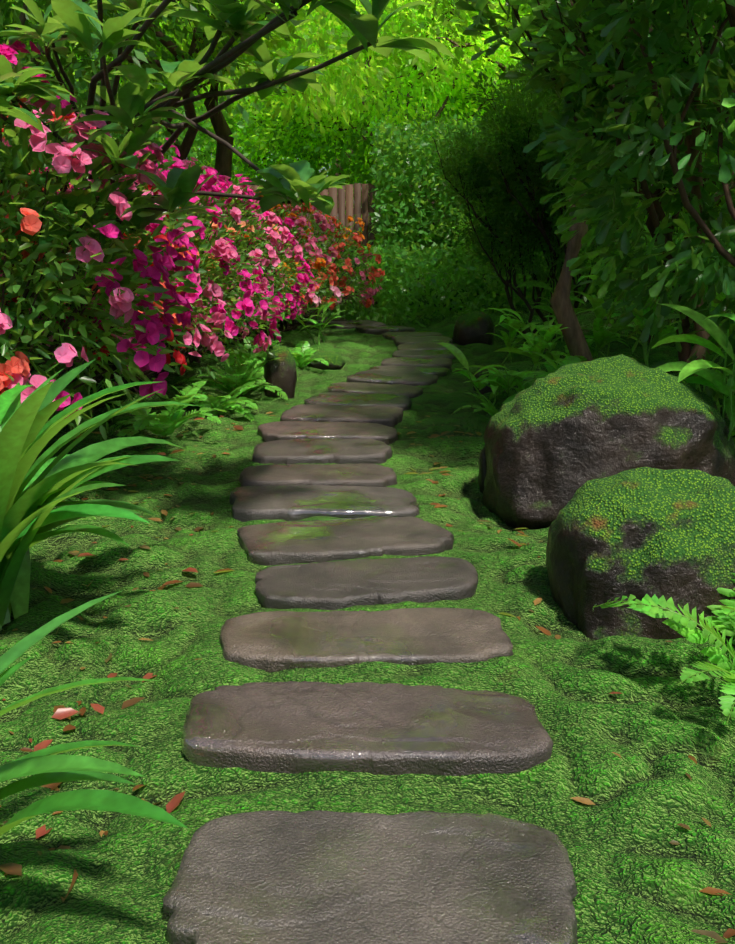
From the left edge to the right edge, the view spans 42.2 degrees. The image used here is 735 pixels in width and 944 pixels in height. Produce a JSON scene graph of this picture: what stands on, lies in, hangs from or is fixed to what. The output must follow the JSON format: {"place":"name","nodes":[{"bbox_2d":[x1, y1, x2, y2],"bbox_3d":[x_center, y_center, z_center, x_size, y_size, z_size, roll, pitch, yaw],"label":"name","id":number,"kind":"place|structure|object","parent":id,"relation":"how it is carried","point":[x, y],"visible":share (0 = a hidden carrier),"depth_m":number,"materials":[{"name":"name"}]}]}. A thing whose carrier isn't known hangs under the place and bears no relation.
{"place":"outdoors","nodes":[
{"label":"outdoors","id":0,"kind":"place"},
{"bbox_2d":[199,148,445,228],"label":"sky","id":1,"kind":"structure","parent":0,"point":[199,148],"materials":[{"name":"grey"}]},
{"bbox_2d":[0,241,734,943],"bbox_3d":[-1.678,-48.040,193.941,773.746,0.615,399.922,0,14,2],"label":"moss ground","id":2,"kind":"structure","parent":0,"point":[640,877],"depth_m":2.52,"materials":[{"name":"green plant"}]},
{"bbox_2d":[0,291,112,409],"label":"bush","id":3,"kind":"object","parent":2,"relation":"on","point":[50,361],"visible":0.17,"depth_m":4.59,"materials":[{"name":"green plant"}]},
{"bbox_2d":[47,356,122,430],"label":"strap plant","id":4,"kind":"object","parent":2,"relation":"on","point":[84,393],"visible":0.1,"depth_m":5.53,"materials":[{"name":"green plant"}]},
{"bbox_2d":[0,590,188,835],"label":"strap plant","id":5,"kind":"object","parent":2,"relation":"on","point":[48,765],"visible":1,"depth_m":1.60,"materials":[{"name":"green plant"}]},
{"bbox_2d":[0,359,197,630],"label":"strap plant","id":6,"kind":"object","parent":2,"relation":"on","point":[38,491],"visible":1,"depth_m":2.79,"materials":[{"name":"green plant"}]},
{"bbox_2d":[0,40,206,462],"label":"azalea bush","id":7,"kind":"object","parent":2,"relation":"on","point":[52,268],"depth_m":4.06,"materials":[{"name":"pink plant"}]},
{"bbox_2d":[0,104,222,391],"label":"bush","id":8,"kind":"object","parent":2,"relation":"on","point":[210,291],"depth_m":5.80,"materials":[{"name":"pink plant"}]},
{"bbox_2d":[1,0,227,174],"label":"understorey foliage","id":9,"kind":"object","parent":2,"relation":"on","point":[156,136],"depth_m":14.76,"materials":[{"name":"green plant"}]},
{"bbox_2d":[2,0,274,162],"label":"tree","id":10,"kind":"object","parent":2,"relation":"on","point":[107,59],"depth_m":16.84,"materials":[{"name":"green plant"}]},
{"bbox_2d":[1,138,282,392],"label":"flowering bush","id":11,"kind":"object","parent":2,"relation":"on","point":[224,250],"depth_m":6.21,"materials":[{"name":"pink plant"}]},
{"bbox_2d":[0,0,301,192],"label":"dark tree","id":12,"kind":"object","parent":2,"relation":"on","point":[93,68],"depth_m":7.79,"materials":[{"name":"green plant"}]},
{"bbox_2d":[106,380,228,437],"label":"fern","id":13,"kind":"object","parent":2,"relation":"on","point":[164,423],"visible":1,"depth_m":5.42,"materials":[{"name":"green plant"}]},
{"bbox_2d":[69,7,335,181],"bbox_3d":[-4.003,-10.039,22.794,9.512,10.841,12.945,0,14,2],"label":"shrub","id":14,"kind":"object","parent":2,"relation":"on","point":[201,149],"depth_m":20.33,"materials":[{"name":"green plant"}]},
{"bbox_2d":[164,381,272,421],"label":"fern","id":15,"kind":"object","parent":2,"relation":"on","point":[224,404],"visible":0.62,"depth_m":6.31,"materials":[{"name":"green plant"}]},
{"bbox_2d":[0,0,454,368],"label":"leaf tree","id":16,"kind":"object","parent":2,"relation":"on","point":[75,21],"depth_m":3.59,"materials":[{"name":"green plant"}]},
{"bbox_2d":[173,343,287,399],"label":"fern","id":17,"kind":"object","parent":2,"relation":"on","point":[250,368],"visible":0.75,"depth_m":6.96,"materials":[{"name":"green plant"}]},
{"bbox_2d":[165,157,318,364],"bbox_3d":[-1.591,-1.763,7.852,2.337,1.751,2.375,0,14,2],"label":"pink azalea bush","id":18,"kind":"object","parent":2,"relation":"on","point":[285,237],"depth_m":7.67,"materials":[{"name":"pink plant"}]},
{"bbox_2d":[225,337,285,366],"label":"fern","id":19,"kind":"object","parent":2,"relation":"on","point":[247,356],"visible":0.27,"depth_m":8.10,"materials":[{"name":"green plant"}]},
{"bbox_2d":[171,185,344,344],"bbox_3d":[-1.479,-2.127,9.702,2.481,1.691,2.630,0,14,2],"label":"bush","id":20,"kind":"object","parent":2,"relation":"on","point":[302,220],"depth_m":9.44,"materials":[{"name":"pink plant"}]},
{"bbox_2d":[244,300,289,344],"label":"broadleaf plant","id":21,"kind":"object","parent":2,"relation":"on","point":[262,325],"visible":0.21,"depth_m":9.09,"materials":[{"name":"green plant"}]},
{"bbox_2d":[8,0,526,340],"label":"thick tree","id":22,"kind":"object","parent":2,"relation":"on","point":[306,41],"depth_m":9.59,"materials":[{"name":"green plant"}]},
{"bbox_2d":[264,345,296,397],"bbox_3d":[-0.641,-0.686,7.009,0.245,0.487,0.151,0,14,2],"label":"rock","id":23,"kind":"object","parent":2,"relation":"on","point":[281,372],"visible":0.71,"depth_m":6.94,"materials":[{"name":"grey stone"}]},
{"bbox_2d":[212,200,384,331],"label":"flowering bush","id":24,"kind":"object","parent":2,"relation":"on","point":[324,226],"depth_m":11.11,"materials":[{"name":"pink plant"}]},
{"bbox_2d":[160,0,448,228],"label":"tree","id":25,"kind":"object","parent":2,"relation":"on","point":[267,145],"depth_m":18.75,"materials":[{"name":"green plant"}]},
{"bbox_2d":[289,341,328,367],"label":"fern","id":26,"kind":"object","parent":2,"relation":"on","point":[301,358],"visible":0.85,"depth_m":8.27,"materials":[{"name":"green plant"}]},
{"bbox_2d":[283,302,345,344],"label":"broadleaf plant","id":27,"kind":"object","parent":2,"relation":"on","point":[317,324],"visible":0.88,"depth_m":9.69,"materials":[{"name":"green plant"}]},
{"bbox_2d":[196,55,437,243],"bbox_3d":[0.798,-13.005,29.652,52.190,13.289,3.288,0,14,2],"label":"hedge foliage","id":28,"kind":"object","parent":2,"relation":"on","point":[319,169],"depth_m":30.39,"materials":[{"name":"green plant"}]},
{"bbox_2d":[307,351,344,369],"bbox_3d":[-0.370,-0.978,8.405,0.353,0.184,0.275,0,14,2],"label":"rock","id":29,"kind":"object","parent":2,"relation":"on","point":[335,360],"visible":0.73,"depth_m":8.30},
{"bbox_2d":[0,404,734,943],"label":"fallen leaves","id":30,"kind":"object","parent":2,"relation":"on","point":[62,712],"visible":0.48,"depth_m":2.48,"materials":[{"name":"brown plant"}]},
{"bbox_2d":[162,317,577,943],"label":"stepping stones","id":31,"kind":"object","parent":2,"relation":"on","point":[322,877],"visible":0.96,"depth_m":2.24,"materials":[{"name":"grey stone"}]},
{"bbox_2d":[353,279,390,310],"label":"broadleaf plant","id":32,"kind":"object","parent":2,"relation":"on","point":[371,307],"visible":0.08,"depth_m":14.17,"materials":[{"name":"green plant"}]},
{"bbox_2d":[62,87,683,291],"bbox_3d":[0.387,-4.916,17.326,24.285,3.666,3.222,0,14,2],"label":"understorey foliage","id":33,"kind":"object","parent":2,"relation":"on","point":[355,169],"visible":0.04,"depth_m":16.49,"materials":[{"name":"green plant"}]},
{"bbox_2d":[406,272,467,311],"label":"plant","id":34,"kind":"object","parent":2,"relation":"on","point":[431,290],"visible":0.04,"depth_m":13.56,"materials":[{"name":"green plant"}]},
{"bbox_2d":[248,242,636,326],"bbox_3d":[0.531,-2.776,13.840,6.730,1.203,3.534,0,14,2],"label":"understorey foliage","id":35,"kind":"object","parent":2,"relation":"on","point":[472,301],"visible":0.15,"depth_m":12.70,"materials":[{"name":"green plant"}]},
{"bbox_2d":[368,113,573,310],"bbox_3d":[1.799,-3.829,14.406,3.637,2.943,1.844,0,14,2],"label":"shrub foliage","id":36,"kind":"object","parent":2,"relation":"on","point":[416,172],"visible":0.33,"depth_m":13.88,"materials":[{"name":"green plant"}]},
{"bbox_2d":[453,311,494,345],"bbox_3d":[1.151,-1.505,10.267,0.452,0.449,0.371,0,14,2],"label":"rock","id":37,"kind":"object","parent":2,"relation":"on","point":[473,327],"visible":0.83,"depth_m":10.12,"materials":[{"name":"stone"}]},
{"bbox_2d":[451,391,499,415],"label":"fern","id":38,"kind":"object","parent":2,"relation":"on","point":[491,410],"visible":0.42,"depth_m":6.07,"materials":[{"name":"green plant"}]},
{"bbox_2d":[231,183,720,303],"bbox_3d":[-0.599,-3.744,15.617,22.120,1.952,0.182,0,14,2],"label":"wooden fence","id":39,"kind":"object","parent":2,"relation":"on","point":[339,209],"visible":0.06,"depth_m":15.39,"materials":[{"name":"brown wood"}]},
{"bbox_2d":[478,446,485,492],"bbox_3d":[0.628,-0.007,4.626,0.178,0.344,0.144,0,14,2],"label":"rock","id":40,"kind":"object","parent":2,"relation":"on","point":[482,470],"visible":0.21,"depth_m":4.58,"materials":[{"name":"grey stone"}]},
{"bbox_2d":[473,362,504,394],"bbox_3d":[0.936,-0.660,7.317,0.261,0.364,0.216,0,14,2],"label":"rock","id":41,"kind":"object","parent":2,"relation":"on","point":[486,389],"visible":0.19,"depth_m":7.24,"materials":[{"name":"stone"}]},
{"bbox_2d":[437,342,541,405],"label":"broadleaf plant","id":42,"kind":"object","parent":2,"relation":"on","point":[496,383],"visible":0.92,"depth_m":6.59,"materials":[{"name":"green plant"}]},
{"bbox_2d":[434,189,552,301],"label":"shrub","id":43,"kind":"object","parent":2,"relation":"on","point":[461,223],"depth_m":13.76,"materials":[{"name":"green plant"}]},
{"bbox_2d":[482,308,539,362],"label":"broadleaf plant","id":44,"kind":"object","parent":2,"relation":"on","point":[511,338],"visible":0.88,"depth_m":9.03,"materials":[{"name":"green plant"}]},
{"bbox_2d":[479,369,545,399],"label":"fern","id":45,"kind":"object","parent":2,"relation":"on","point":[523,387],"visible":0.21,"depth_m":6.62,"materials":[{"name":"green plant"}]},
{"bbox_2d":[502,269,549,311],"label":"broadleaf plant","id":46,"kind":"object","parent":2,"relation":"on","point":[520,276],"visible":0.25,"depth_m":12.58,"materials":[{"name":"green plant"}]},
{"bbox_2d":[494,313,567,369],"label":"fern","id":47,"kind":"object","parent":2,"relation":"on","point":[541,342],"visible":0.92,"depth_m":7.39,"materials":[{"name":"green plant"}]},
{"bbox_2d":[411,58,659,339],"bbox_3d":[1.726,-2.849,10.187,2.554,3.043,2.667,0,14,2],"label":"tall shrub","id":48,"kind":"object","parent":2,"relation":"on","point":[500,208],"depth_m":9.90,"materials":[{"name":"green plant"}]},
{"bbox_2d":[516,264,585,343],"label":"broadleaf plant","id":49,"kind":"object","parent":2,"relation":"on","point":[544,286],"visible":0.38,"depth_m":10.14,"materials":[{"name":"green plant"}]},
{"bbox_2d":[502,351,601,403],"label":"broadleaf plant","id":50,"kind":"object","parent":2,"relation":"on","point":[551,365],"visible":0.23,"depth_m":5.90,"materials":[{"name":"green plant"}]},
{"bbox_2d":[552,345,612,361],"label":"fern","id":51,"kind":"object","parent":2,"relation":"on","point":[582,358],"visible":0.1,"depth_m":7.26,"materials":[{"name":"green plant"}]},
{"bbox_2d":[545,275,642,359],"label":"broadleaf plant","id":52,"kind":"object","parent":2,"relation":"on","point":[601,337],"visible":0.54,"depth_m":7.88,"materials":[{"name":"green plant"}]},
{"bbox_2d":[455,0,734,411],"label":"foliage","id":53,"kind":"object","parent":2,"relation":"on","point":[559,52],"depth_m":4.98,"materials":[{"name":"green plant"}]},
{"bbox_2d":[580,236,631,275],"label":"broadleaf plant","id":54,"kind":"object","parent":2,"relation":"on","point":[592,260],"depth_m":12.37,"materials":[{"name":"green plant"}]},
{"bbox_2d":[482,354,734,529],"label":"boulder","id":55,"kind":"object","parent":2,"relation":"on","point":[557,439],"visible":0.62,"depth_m":3.99,"materials":[{"name":"grey stone"}]},
{"bbox_2d":[494,3,734,295],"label":"tree","id":56,"kind":"object","parent":2,"relation":"on","point":[523,9],"depth_m":10.99,"materials":[{"name":"green plant"}]},
{"bbox_2d":[550,25,688,360],"bbox_3d":[4.456,-4.761,5.990,7.820,8.806,4.619,8,16,28],"label":"pale tree","id":57,"kind":"object","parent":2,"relation":"on","point":[566,316],"visible":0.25,"depth_m":7.33,"materials":[{"name":"brown wood"}]},
{"bbox_2d":[523,0,734,443],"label":"glossy shrub","id":58,"kind":"object","parent":2,"relation":"on","point":[591,207],"depth_m":4.50,"materials":[{"name":"green plant"}]},
{"bbox_2d":[599,269,663,334],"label":"broadleaf plant","id":59,"kind":"object","parent":2,"relation":"on","point":[621,300],"visible":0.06,"depth_m":10.15,"materials":[{"name":"green plant"}]},
{"bbox_2d":[536,24,734,346],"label":"foliage","id":60,"kind":"object","parent":2,"relation":"on","point":[641,239],"depth_m":8.20,"materials":[{"name":"green plant"}]},
{"bbox_2d":[593,231,683,365],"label":"broadleaf plant","id":61,"kind":"object","parent":2,"relation":"on","point":[638,320],"visible":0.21,"depth_m":7.28,"materials":[{"name":"green plant"}]},
{"bbox_2d":[546,467,734,643],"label":"boulder","id":62,"kind":"object","parent":2,"relation":"on","point":[640,533],"visible":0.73,"depth_m":2.87,"materials":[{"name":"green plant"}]},
{"bbox_2d":[593,594,734,723],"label":"fern","id":63,"kind":"object","parent":2,"relation":"on","point":[681,624],"visible":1,"depth_m":2.42,"materials":[{"name":"green plant"}]},
{"bbox_2d":[663,232,684,326],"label":"foliage","id":64,"kind":"object","parent":2,"relation":"on","point":[679,238],"visible":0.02,"depth_m":9.62,"materials":[{"name":"green plant"}]},
{"bbox_2d":[614,90,734,314],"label":"understorey foliage","id":65,"kind":"object","parent":2,"relation":"on","point":[684,233],"depth_m":11.95,"materials":[{"name":"green plant"}]},
{"bbox_2d":[642,225,734,391],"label":"foliage","id":66,"kind":"object","parent":2,"relation":"on","point":[721,296],"visible":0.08,"depth_m":6.38,"materials":[{"name":"green plant"}]},
{"bbox_2d":[651,303,734,440],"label":"broadleaf plant","id":67,"kind":"object","parent":2,"relation":"on","point":[715,381],"visible":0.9,"depth_m":4.21,"materials":[{"name":"green plant"}]},
{"bbox_2d":[704,573,734,644],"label":"fern","id":68,"kind":"object","parent":2,"relation":"on","point":[723,621],"visible":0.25,"depth_m":2.78,"materials":[{"name":"green plant"}]},
{"bbox_2d":[201,0,537,229],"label":"tree","id":69,"kind":"object","parent":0,"point":[327,120],"depth_m":15.56,"materials":[{"name":"green plant"}]},
{"bbox_2d":[460,4,531,123],"bbox_3d":[5.775,-9.830,23.332,10.516,10.216,10.310,0,14,2],"label":"tree","id":70,"kind":"object","parent":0,"point":[509,82],"depth_m":22.02,"materials":[{"name":"green plant"}]},
{"bbox_2d":[351,0,666,184],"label":"tree","id":71,"kind":"object","parent":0,"point":[416,76],"depth_m":15.20,"materials":[{"name":"green plant"}]},
{"bbox_2d":[666,121,733,238],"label":"tree","id":72,"kind":"object","parent":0,"point":[712,192],"depth_m":14.73,"materials":[{"name":"green plant"}]},
{"bbox_2d":[684,19,734,377],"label":"pale tree","id":73,"kind":"object","parent":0,"point":[689,141],"depth_m":5.73,"materials":[{"name":"green plant"}]}
]}

